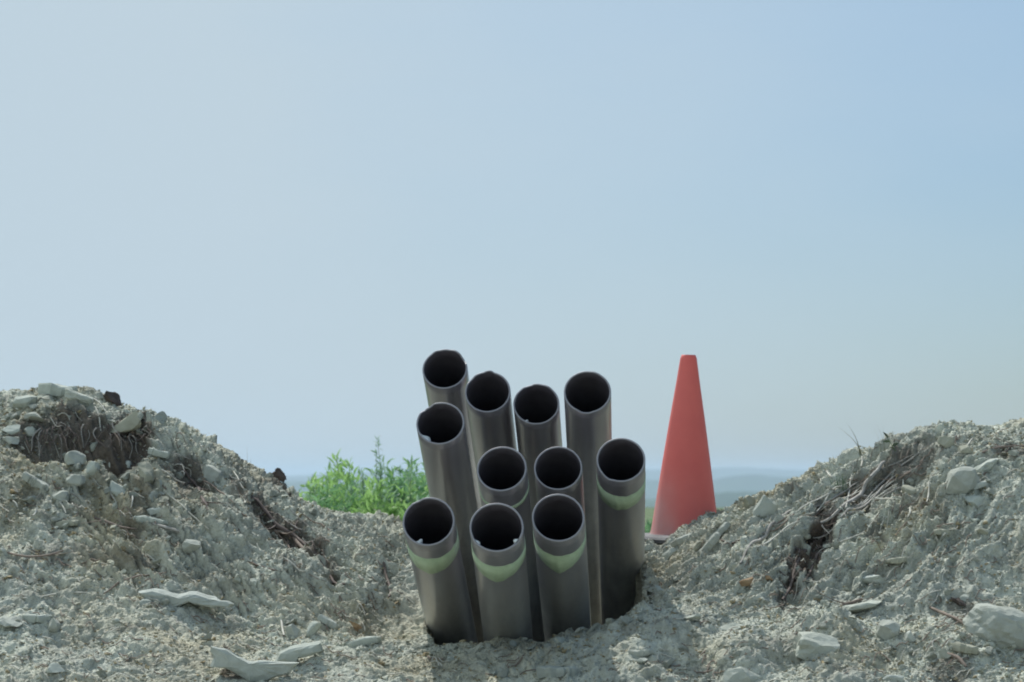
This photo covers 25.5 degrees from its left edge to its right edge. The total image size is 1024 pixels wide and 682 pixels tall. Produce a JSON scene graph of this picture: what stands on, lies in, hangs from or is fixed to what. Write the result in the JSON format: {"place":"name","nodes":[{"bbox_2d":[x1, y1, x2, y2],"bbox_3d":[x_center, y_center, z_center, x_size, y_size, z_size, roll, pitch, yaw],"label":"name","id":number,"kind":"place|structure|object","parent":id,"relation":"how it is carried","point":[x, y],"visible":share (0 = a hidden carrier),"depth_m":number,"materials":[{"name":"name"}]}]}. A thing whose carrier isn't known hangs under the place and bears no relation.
{"place":"outdoors","nodes":[
{"label":"outdoors","id":0,"kind":"place"},
{"bbox_2d":[0,386,1023,681],"bbox_3d":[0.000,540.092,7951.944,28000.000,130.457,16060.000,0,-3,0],"label":"ground","id":1,"kind":"structure","parent":0,"point":[246,542],"depth_m":7.55,"materials":[{"name":"soil"}]},
{"bbox_2d":[0,424,19,434],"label":"stone","id":2,"kind":"object","parent":1,"relation":"on","point":[12,429],"visible":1,"depth_m":8.15,"materials":[{"name":"stone"}]},
{"bbox_2d":[0,615,22,628],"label":"stone","id":3,"kind":"object","parent":1,"relation":"on","point":[6,622],"visible":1,"depth_m":7.16,"materials":[{"name":"grey stone"}]},
{"bbox_2d":[3,436,19,443],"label":"stone","id":4,"kind":"object","parent":1,"relation":"on","point":[11,440],"visible":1,"depth_m":8.11,"materials":[{"name":"grey stone"}]},
{"bbox_2d":[12,395,37,408],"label":"stone","id":5,"kind":"object","parent":1,"relation":"on","point":[20,402],"visible":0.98,"depth_m":8.33,"materials":[{"name":"stone"}]},
{"bbox_2d":[24,412,44,421],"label":"stone","id":6,"kind":"object","parent":1,"relation":"on","point":[32,416],"visible":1,"depth_m":8.21,"materials":[{"name":"grey stone"}]},
{"bbox_2d":[22,471,49,491],"bbox_3d":[-1.651,0.495,7.881,0.123,0.040,0.082,26,-3,1],"label":"stone","id":7,"kind":"object","parent":1,"relation":"on","point":[35,482],"visible":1,"depth_m":7.84,"materials":[{"name":"grey stone"}]},
{"bbox_2d":[22,613,51,623],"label":"stone","id":8,"kind":"object","parent":1,"relation":"on","point":[34,618],"visible":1,"depth_m":7.21,"materials":[{"name":"stone"}]},
{"bbox_2d":[7,550,69,562],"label":"twig","id":9,"kind":"object","parent":1,"relation":"on","point":[33,556],"visible":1,"depth_m":7.52,"materials":[{"name":"wood"}]},
{"bbox_2d":[48,617,60,632],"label":"stone","id":10,"kind":"object","parent":1,"relation":"on","point":[54,625],"visible":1,"depth_m":7.19,"materials":[{"name":"grey stone"}]},
{"bbox_2d":[47,662,64,672],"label":"stone","id":11,"kind":"object","parent":1,"relation":"on","point":[54,667],"visible":1,"depth_m":6.82,"materials":[{"name":"stone"}]},
{"bbox_2d":[38,383,77,396],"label":"stone","id":12,"kind":"object","parent":1,"relation":"on","point":[54,390],"visible":0.67,"depth_m":8.40,"materials":[{"name":"stone"}]},
{"bbox_2d":[52,490,68,501],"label":"stone","id":13,"kind":"object","parent":1,"relation":"on","point":[61,495],"visible":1,"depth_m":7.80,"materials":[{"name":"grey stone"}]},
{"bbox_2d":[53,520,78,528],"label":"stone","id":14,"kind":"object","parent":1,"relation":"on","point":[70,522],"visible":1,"depth_m":7.69,"materials":[{"name":"beige stone"}]},
{"bbox_2d":[64,450,86,465],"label":"stone","id":15,"kind":"object","parent":1,"relation":"on","point":[72,457],"visible":1,"depth_m":7.98,"materials":[{"name":"grey stone"}]},
{"bbox_2d":[66,474,85,486],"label":"stone","id":16,"kind":"object","parent":1,"relation":"on","point":[77,480],"visible":1,"depth_m":7.87,"materials":[{"name":"grey stone"}]},
{"bbox_2d":[65,388,93,405],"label":"stone","id":17,"kind":"object","parent":1,"relation":"on","point":[84,399],"visible":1,"depth_m":8.33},
{"bbox_2d":[86,461,99,475],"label":"stone","id":18,"kind":"object","parent":1,"relation":"on","point":[92,467],"visible":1,"depth_m":7.92,"materials":[{"name":"stone"}]},
{"bbox_2d":[85,517,135,531],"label":"twig","id":19,"kind":"object","parent":1,"relation":"on","point":[107,522],"visible":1,"depth_m":7.73,"materials":[{"name":"brown plant"}]},
{"bbox_2d":[103,391,121,405],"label":"earth clod","id":20,"kind":"object","parent":1,"relation":"on","point":[112,397],"visible":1,"depth_m":8.53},
{"bbox_2d":[109,481,125,496],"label":"stone","id":21,"kind":"object","parent":1,"relation":"on","point":[116,489],"visible":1,"depth_m":7.88,"materials":[{"name":"stone"}]},
{"bbox_2d":[110,410,140,432],"bbox_3d":[-1.411,0.294,8.269,0.149,0.081,0.057,-1,-4,21],"label":"stone","id":22,"kind":"object","parent":1,"relation":"on","point":[131,422],"visible":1,"depth_m":8.24,"materials":[{"name":"beige stone"}]},
{"bbox_2d":[138,462,154,483],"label":"stone","id":23,"kind":"object","parent":1,"relation":"on","point":[146,473],"visible":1,"depth_m":7.93,"materials":[{"name":"beige stone"}]},
{"bbox_2d":[133,515,167,525],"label":"stone","id":24,"kind":"object","parent":1,"relation":"on","point":[143,518],"visible":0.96,"depth_m":7.75,"materials":[{"name":"stone"}]},
{"bbox_2d":[148,447,170,459],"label":"stone","id":25,"kind":"object","parent":1,"relation":"on","point":[153,451],"visible":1,"depth_m":8.15,"materials":[{"name":"stone"}]},
{"bbox_2d":[155,411,167,424],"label":"stone","id":26,"kind":"object","parent":1,"relation":"on","point":[161,417],"visible":1,"depth_m":8.44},
{"bbox_2d":[138,588,233,607],"bbox_3d":[-1.058,0.838,7.364,0.312,0.066,0.066,0,-3,0],"label":"stone","id":27,"kind":"object","parent":1,"relation":"on","point":[196,598],"visible":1,"depth_m":7.34,"materials":[{"name":"stone"}]},
{"bbox_2d":[182,539,200,554],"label":"stone","id":28,"kind":"object","parent":1,"relation":"on","point":[189,546],"visible":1,"depth_m":7.63,"materials":[{"name":"grey stone"}]},
{"bbox_2d":[175,469,226,513],"bbox_3d":[-1.137,0.529,7.982,0.183,0.159,0.371,2,-4,-28],"label":"root","id":29,"kind":"object","parent":1,"relation":"on","point":[206,503],"visible":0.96,"depth_m":8.06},
{"bbox_2d":[202,465,224,483],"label":"stone","id":30,"kind":"object","parent":1,"relation":"on","point":[211,473],"visible":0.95,"depth_m":8.18,"materials":[{"name":"grey stone"}]},
{"bbox_2d":[210,646,299,681],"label":"stone","id":31,"kind":"object","parent":1,"relation":"on","point":[255,671],"visible":1,"depth_m":6.80,"materials":[{"name":"stone"}]},
{"bbox_2d":[229,475,315,551],"bbox_3d":[-0.835,0.627,8.105,0.198,0.322,0.428,2,-4,-33],"label":"root","id":32,"kind":"object","parent":1,"relation":"on","point":[267,513],"visible":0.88,"depth_m":8.11,"materials":[{"name":"wood"}]},
{"bbox_2d":[272,468,286,482],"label":"earth clod","id":33,"kind":"object","parent":1,"relation":"on","point":[278,473],"visible":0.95,"depth_m":8.54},
{"bbox_2d":[285,624,299,638],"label":"stone","id":34,"kind":"object","parent":1,"relation":"on","point":[292,630],"visible":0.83,"depth_m":7.28,"materials":[{"name":"stone"}]},
{"bbox_2d":[274,528,315,549],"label":"root","id":35,"kind":"object","parent":1,"relation":"on","point":[299,544],"visible":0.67,"depth_m":8.05,"materials":[{"name":"brown plant"}]},
{"bbox_2d":[276,641,322,661],"bbox_3d":[-0.653,0.962,6.957,0.145,0.079,0.057,0,-3,0],"label":"stone","id":36,"kind":"object","parent":1,"relation":"on","point":[294,653],"visible":0.89,"depth_m":6.93,"materials":[{"name":"stone"}]},
{"bbox_2d":[306,621,321,636],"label":"stone","id":37,"kind":"object","parent":1,"relation":"on","point":[313,627],"visible":0.98,"depth_m":7.30,"materials":[{"name":"stone"}]},
{"bbox_2d":[300,475,332,509],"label":"weed plant","id":38,"kind":"object","parent":1,"relation":"on","point":[314,479],"visible":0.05,"depth_m":10.67,"materials":[{"name":"green plant"}]},
{"bbox_2d":[299,469,341,497],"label":"weed plant","id":39,"kind":"object","parent":1,"relation":"on","point":[314,475],"visible":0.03,"depth_m":11.00,"materials":[{"name":"green plant"}]},
{"bbox_2d":[317,614,340,628],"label":"stone","id":40,"kind":"object","parent":1,"relation":"on","point":[328,622],"visible":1,"depth_m":7.42,"materials":[{"name":"stone"}]},
{"bbox_2d":[305,473,357,506],"bbox_3d":[-0.827,0.852,10.739,0.275,0.469,0.273,-2,-4,30],"label":"weed plant","id":41,"kind":"object","parent":1,"relation":"on","point":[347,487],"visible":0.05,"depth_m":10.70,"materials":[{"name":"green plant"}]},
{"bbox_2d":[307,482,363,511],"bbox_3d":[-0.799,0.831,10.057,0.303,0.413,0.268,1,-3,-11],"label":"weed plant","id":42,"kind":"object","parent":1,"relation":"on","point":[328,504],"visible":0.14,"depth_m":10.07,"materials":[{"name":"green plant"}]},
{"bbox_2d":[319,449,359,507],"bbox_3d":[-0.819,0.827,11.224,0.284,0.593,0.298,0,-3,0],"label":"weed plant","id":43,"kind":"object","parent":1,"relation":"on","point":[340,468],"visible":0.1,"depth_m":11.17,"materials":[{"name":"green plant"}]},
{"bbox_2d":[309,457,375,512],"bbox_3d":[-0.765,0.786,10.497,0.229,0.516,0.360,3,-5,-42],"label":"weed plant","id":44,"kind":"object","parent":1,"relation":"on","point":[345,480],"visible":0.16,"depth_m":10.54,"materials":[{"name":"green plant"}]},
{"bbox_2d":[330,484,387,513],"bbox_3d":[-0.667,0.836,10.123,0.305,0.406,0.279,0,-3,0],"label":"weed plant","id":45,"kind":"object","parent":1,"relation":"on","point":[368,495],"visible":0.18,"depth_m":10.14,"materials":[{"name":"green plant"}]},
{"bbox_2d":[355,468,367,512],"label":"weed plant","id":46,"kind":"object","parent":1,"relation":"on","point":[363,484],"visible":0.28,"depth_m":10.37,"materials":[{"name":"green plant"}]},
{"bbox_2d":[346,636,381,646],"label":"stone","id":47,"kind":"object","parent":1,"relation":"on","point":[365,640],"visible":0.99,"depth_m":7.22,"materials":[{"name":"stone"}]},
{"bbox_2d":[370,435,387,506],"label":"weed plant","id":48,"kind":"object","parent":1,"relation":"on","point":[380,474],"visible":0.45,"depth_m":10.37,"materials":[{"name":"green plant"}]},
{"bbox_2d":[364,456,397,497],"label":"weed plant","id":49,"kind":"object","parent":1,"relation":"on","point":[384,479],"visible":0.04,"depth_m":11.26,"materials":[{"name":"green plant"}]},
{"bbox_2d":[357,482,405,512],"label":"weed plant","id":50,"kind":"object","parent":1,"relation":"on","point":[396,495],"visible":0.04,"depth_m":10.54,"materials":[{"name":"green plant"}]},
{"bbox_2d":[346,475,417,517],"bbox_3d":[-0.604,0.824,10.313,0.342,0.433,0.291,0,-3,0],"label":"weed plant","id":51,"kind":"object","parent":1,"relation":"on","point":[401,491],"visible":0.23,"depth_m":10.33,"materials":[{"name":"green plant"}]},
{"bbox_2d":[370,477,424,521],"bbox_3d":[-0.515,0.842,10.210,0.296,0.467,0.320,-2,-4,26],"label":"weed plant","id":52,"kind":"object","parent":1,"relation":"on","point":[402,505],"visible":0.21,"depth_m":10.22,"materials":[{"name":"green plant"}]},
{"bbox_2d":[382,455,427,511],"bbox_3d":[-0.509,0.795,10.628,0.231,0.526,0.306,3,-5,-45],"label":"weed plant","id":53,"kind":"object","parent":1,"relation":"on","point":[400,482],"visible":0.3,"depth_m":10.65,"materials":[{"name":"green plant"}]},
{"bbox_2d":[386,463,427,500],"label":"weed plant","id":54,"kind":"object","parent":1,"relation":"on","point":[413,472],"visible":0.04,"depth_m":11.24,"materials":[{"name":"green plant"}]},
{"bbox_2d":[405,458,415,501],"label":"weed plant","id":55,"kind":"object","parent":1,"relation":"on","point":[409,479],"visible":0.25,"depth_m":10.36,"materials":[{"name":"green plant"}]},
{"bbox_2d":[403,497,477,645],"bbox_3d":[-0.154,1.406,8.408,0.161,0.164,3.502,0,-29,4],"label":"conduit pipe","id":56,"kind":"object","parent":1,"relation":"on","point":[431,535],"visible":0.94,"depth_m":7.10,"materials":[{"name":"grey plastic"}]},
{"bbox_2d":[416,402,483,642],"bbox_3d":[-0.152,1.132,9.071,0.161,0.159,3.502,0,-29,3],"label":"conduit pipe","id":57,"kind":"object","parent":1,"relation":"on","point":[442,435],"visible":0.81,"depth_m":7.76,"materials":[{"name":"grey plastic"}]},
{"bbox_2d":[422,349,481,508],"bbox_3d":[-0.149,0.955,9.506,0.159,0.161,3.505,0,-29,3],"label":"conduit pipe","id":58,"kind":"object","parent":1,"relation":"on","point":[445,375],"visible":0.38,"depth_m":8.08,"materials":[{"name":"grey plastic"}]},
{"bbox_2d":[465,370,516,505],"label":"conduit pipe","id":59,"kind":"object","parent":1,"relation":"on","point":[489,406],"visible":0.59,"depth_m":7.98,"materials":[{"name":"grey plastic"}]},
{"bbox_2d":[470,503,532,641],"bbox_3d":[0.021,1.411,8.244,0.163,0.161,3.502,0,-29,2],"label":"conduit pipe","id":60,"kind":"object","parent":1,"relation":"on","point":[498,544],"visible":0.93,"depth_m":6.92,"materials":[{"name":"grey plastic"}]},
{"bbox_2d":[477,447,544,641],"bbox_3d":[0.058,1.266,8.771,0.162,0.162,3.502,0,-29,3],"label":"conduit pipe","id":61,"kind":"object","parent":1,"relation":"on","point":[502,474],"visible":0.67,"depth_m":7.40,"materials":[{"name":"grey plastic"}]},
{"bbox_2d":[0,394,1023,681],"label":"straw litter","id":62,"kind":"object","parent":1,"relation":"on","point":[492,650],"visible":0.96,"depth_m":7.42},
{"bbox_2d":[0,399,1023,681],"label":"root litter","id":63,"kind":"object","parent":1,"relation":"on","point":[506,655],"visible":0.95,"depth_m":7.47,"materials":[{"name":"brown plant"}]},
{"bbox_2d":[0,386,1023,681],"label":"soil crumbs","id":64,"kind":"object","parent":1,"relation":"on","point":[588,640],"visible":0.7,"depth_m":7.39,"materials":[{"name":"soil"}]},
{"bbox_2d":[0,387,1023,681],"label":"soil rubble","id":65,"kind":"object","parent":1,"relation":"on","point":[398,555],"visible":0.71,"depth_m":7.40,"materials":[{"name":"stone"}]},
{"bbox_2d":[513,384,562,512],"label":"conduit pipe","id":66,"kind":"object","parent":1,"relation":"on","point":[536,407],"visible":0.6,"depth_m":7.97,"materials":[{"name":"grey plastic"}]},
{"bbox_2d":[536,665,577,678],"bbox_3d":[0.137,0.997,6.850,0.126,0.044,0.089,-4,-3,0],"label":"stone","id":67,"kind":"object","parent":1,"relation":"on","point":[549,671],"visible":0.97,"depth_m":6.82,"materials":[{"name":"grey stone"}]},
{"bbox_2d":[532,494,590,641],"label":"conduit pipe","id":68,"kind":"object","parent":1,"relation":"on","point":[559,529],"visible":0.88,"depth_m":7.09,"materials":[{"name":"grey plastic"}]},
{"bbox_2d":[534,446,590,621],"bbox_3d":[0.242,1.275,8.963,0.159,0.161,3.502,0,-29,3],"label":"conduit pipe","id":69,"kind":"object","parent":1,"relation":"on","point":[558,470],"visible":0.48,"depth_m":7.54,"materials":[{"name":"grey plastic"}]},
{"bbox_2d":[564,371,611,625],"bbox_3d":[0.334,1.030,9.179,0.160,0.160,3.503,0,-29,3],"label":"conduit pipe","id":70,"kind":"object","parent":1,"relation":"on","point":[587,404],"visible":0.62,"depth_m":7.85,"materials":[{"name":"grey plastic"}]},
{"bbox_2d":[596,438,645,624],"bbox_3d":[0.435,1.243,8.868,0.161,0.164,3.502,0,-29,3],"label":"conduit pipe","id":71,"kind":"object","parent":1,"relation":"on","point":[621,478],"visible":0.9,"depth_m":7.62,"materials":[{"name":"grey plastic"}]},
{"bbox_2d":[628,648,652,656],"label":"stone","id":72,"kind":"object","parent":1,"relation":"on","point":[645,652],"visible":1,"depth_m":6.88,"materials":[{"name":"grey stone"}]},
{"bbox_2d":[661,547,676,560],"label":"stone","id":73,"kind":"object","parent":1,"relation":"on","point":[667,554],"visible":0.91,"depth_m":8.04,"materials":[{"name":"stone"}]},
{"bbox_2d":[645,355,715,544],"bbox_3d":[0.676,0.418,8.766,0.360,0.728,0.360,2,-3,-12],"label":"traffic cone","id":74,"kind":"object","parent":1,"relation":"on","point":[685,493],"visible":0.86,"depth_m":8.69,"materials":[{"name":"plastic"}]},
{"bbox_2d":[670,533,692,547],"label":"stone","id":75,"kind":"object","parent":1,"relation":"on","point":[677,542],"visible":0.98,"depth_m":8.09,"materials":[{"name":"grey stone"}]},
{"bbox_2d":[697,532,720,554],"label":"stone","id":76,"kind":"object","parent":1,"relation":"on","point":[712,540],"visible":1,"depth_m":7.86,"materials":[{"name":"grey stone"}]},
{"bbox_2d":[708,521,729,537],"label":"stone","id":77,"kind":"object","parent":1,"relation":"on","point":[723,527],"visible":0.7,"depth_m":7.98,"materials":[{"name":"grey stone"}]},
{"bbox_2d":[719,622,743,630],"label":"stone","id":78,"kind":"object","parent":1,"relation":"on","point":[726,627],"visible":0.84,"depth_m":7.13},
{"bbox_2d":[720,667,762,681],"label":"stone","id":79,"kind":"object","parent":1,"relation":"on","point":[740,674],"visible":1,"depth_m":6.77,"materials":[{"name":"stone"}]},
{"bbox_2d":[744,495,755,508],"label":"stone","id":80,"kind":"object","parent":1,"relation":"on","point":[749,501],"visible":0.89,"depth_m":8.21,"materials":[{"name":"beige stone"}]},
{"bbox_2d":[730,509,790,563],"bbox_3d":[0.824,0.672,7.813,0.121,0.178,0.436,-2,-4,30],"label":"root","id":81,"kind":"object","parent":1,"relation":"on","point":[766,533],"visible":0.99,"depth_m":7.80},
{"bbox_2d":[752,495,777,518],"bbox_3d":[0.888,0.601,7.989,0.074,0.096,0.044,38,-3,2],"label":"stone","id":82,"kind":"object","parent":1,"relation":"on","point":[765,506],"visible":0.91,"depth_m":7.97,"materials":[{"name":"stone"}]},
{"bbox_2d":[764,505,845,601],"bbox_3d":[0.962,0.718,7.675,0.194,0.319,0.554,-2,-4,34],"label":"root","id":83,"kind":"object","parent":1,"relation":"on","point":[791,581],"visible":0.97,"depth_m":7.60,"materials":[{"name":"wood"}]},
{"bbox_2d":[795,632,839,659],"bbox_3d":[0.928,0.942,6.959,0.152,0.097,0.159,0,-3,0],"label":"stone","id":84,"kind":"object","parent":1,"relation":"on","point":[810,644],"visible":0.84,"depth_m":6.89,"materials":[{"name":"stone"}]},
{"bbox_2d":[804,517,844,575],"bbox_3d":[1.008,0.695,7.683,0.137,0.192,0.313,-2,-4,34],"label":"root","id":85,"kind":"object","parent":1,"relation":"on","point":[812,565],"visible":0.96,"depth_m":7.72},
{"bbox_2d":[820,461,885,533],"bbox_3d":[1.198,0.545,7.929,0.410,0.255,0.087,3,-5,-43],"label":"root","id":86,"kind":"object","parent":1,"relation":"on","point":[859,495],"visible":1,"depth_m":7.99,"materials":[{"name":"wood"}]},
{"bbox_2d":[844,600,881,613],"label":"stone","id":87,"kind":"object","parent":1,"relation":"on","point":[861,606],"visible":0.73,"depth_m":7.30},
{"bbox_2d":[853,574,886,584],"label":"stone","id":88,"kind":"object","parent":1,"relation":"on","point":[872,579],"visible":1,"depth_m":7.47,"materials":[{"name":"stone"}]},
{"bbox_2d":[840,466,916,517],"bbox_3d":[1.278,0.522,7.929,0.421,0.196,0.083,3,-5,-41],"label":"root","id":89,"kind":"object","parent":1,"relation":"on","point":[869,502],"visible":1,"depth_m":7.93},
{"bbox_2d":[853,453,918,506],"bbox_3d":[1.307,0.489,8.012,0.326,0.198,0.057,2,-4,-31],"label":"root","id":90,"kind":"object","parent":1,"relation":"on","point":[884,480],"visible":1,"depth_m":8.04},
{"bbox_2d":[876,619,899,640],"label":"stone","id":91,"kind":"object","parent":1,"relation":"on","point":[888,629],"visible":1,"depth_m":7.05,"materials":[{"name":"grey stone"}]},
{"bbox_2d":[882,675,903,681],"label":"stone","id":92,"kind":"object","parent":1,"relation":"on","point":[892,678],"visible":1,"depth_m":6.78,"materials":[{"name":"stone"}]},
{"bbox_2d":[885,557,907,563],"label":"stone","id":93,"kind":"object","parent":1,"relation":"on","point":[898,560],"visible":1,"depth_m":7.50,"materials":[{"name":"beige stone"}]},
{"bbox_2d":[901,485,915,494],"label":"stone","id":94,"kind":"object","parent":1,"relation":"on","point":[909,490],"visible":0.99,"depth_m":7.85,"materials":[{"name":"beige stone"}]},
{"bbox_2d":[874,453,947,483],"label":"root","id":95,"kind":"object","parent":1,"relation":"on","point":[903,475],"visible":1,"depth_m":8.01,"materials":[{"name":"brown plant"}]},
{"bbox_2d":[937,648,950,658],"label":"stone","id":96,"kind":"object","parent":1,"relation":"on","point":[943,653],"visible":1,"depth_m":6.89,"materials":[{"name":"grey stone"}]},
{"bbox_2d":[937,436,954,447],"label":"stone","id":97,"kind":"object","parent":1,"relation":"on","point":[946,441],"visible":1,"depth_m":8.02,"materials":[{"name":"beige stone"}]},
{"bbox_2d":[929,606,963,624],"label":"root","id":98,"kind":"object","parent":1,"relation":"on","point":[958,620],"visible":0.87,"depth_m":7.18,"materials":[{"name":"brown plant"}]},
{"bbox_2d":[945,466,978,494],"bbox_3d":[1.543,0.485,7.797,0.134,0.100,0.104,-14,-3,-1],"label":"stone","id":99,"kind":"object","parent":1,"relation":"on","point":[964,479],"visible":1,"depth_m":7.76,"materials":[{"name":"grey stone"}]},
{"bbox_2d":[947,641,977,654],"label":"stone","id":100,"kind":"object","parent":1,"relation":"on","point":[958,647],"visible":1,"depth_m":6.92,"materials":[{"name":"beige stone"}]},
{"bbox_2d":[958,445,972,452],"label":"stone","id":101,"kind":"object","parent":1,"relation":"on","point":[966,448],"visible":1,"depth_m":7.95,"materials":[{"name":"beige stone"}]},
{"bbox_2d":[964,495,983,507],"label":"stone","id":102,"kind":"object","parent":1,"relation":"on","point":[974,500],"visible":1,"depth_m":7.71,"materials":[{"name":"stone"}]},
{"bbox_2d":[974,458,998,472],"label":"stone","id":103,"kind":"object","parent":1,"relation":"on","point":[987,465],"visible":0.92,"depth_m":7.84,"materials":[{"name":"stone"}]},
{"bbox_2d":[962,603,1023,650],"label":"stone","id":104,"kind":"object","parent":1,"relation":"on","point":[1001,627],"visible":0.84,"depth_m":7.00,"materials":[{"name":"grey stone"}]},
{"bbox_2d":[977,438,1023,454],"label":"root","id":105,"kind":"object","parent":1,"relation":"on","point":[1002,447],"visible":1,"depth_m":7.98,"materials":[{"name":"brown plant"}]},
{"bbox_2d":[0,0,1023,475],"label":"sky","id":106,"kind":"structure","parent":0,"point":[256,225],"materials":[{"name":"blue"}]},
{"bbox_2d":[284,475,799,498],"bbox_3d":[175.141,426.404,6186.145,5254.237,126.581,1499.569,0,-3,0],"label":"hills","id":107,"kind":"structure","parent":0,"point":[750,483],"depth_m":5921.92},
{"bbox_2d":[285,467,806,482],"bbox_3d":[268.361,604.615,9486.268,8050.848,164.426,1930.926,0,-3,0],"label":"hills","id":108,"kind":"structure","parent":0,"point":[717,473],"depth_m":9216.12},
{"bbox_2d":[645,491,758,507],"bbox_3d":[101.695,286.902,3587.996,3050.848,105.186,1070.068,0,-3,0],"label":"hills","id":109,"kind":"structure","parent":0,"point":[724,499],"depth_m":3493.78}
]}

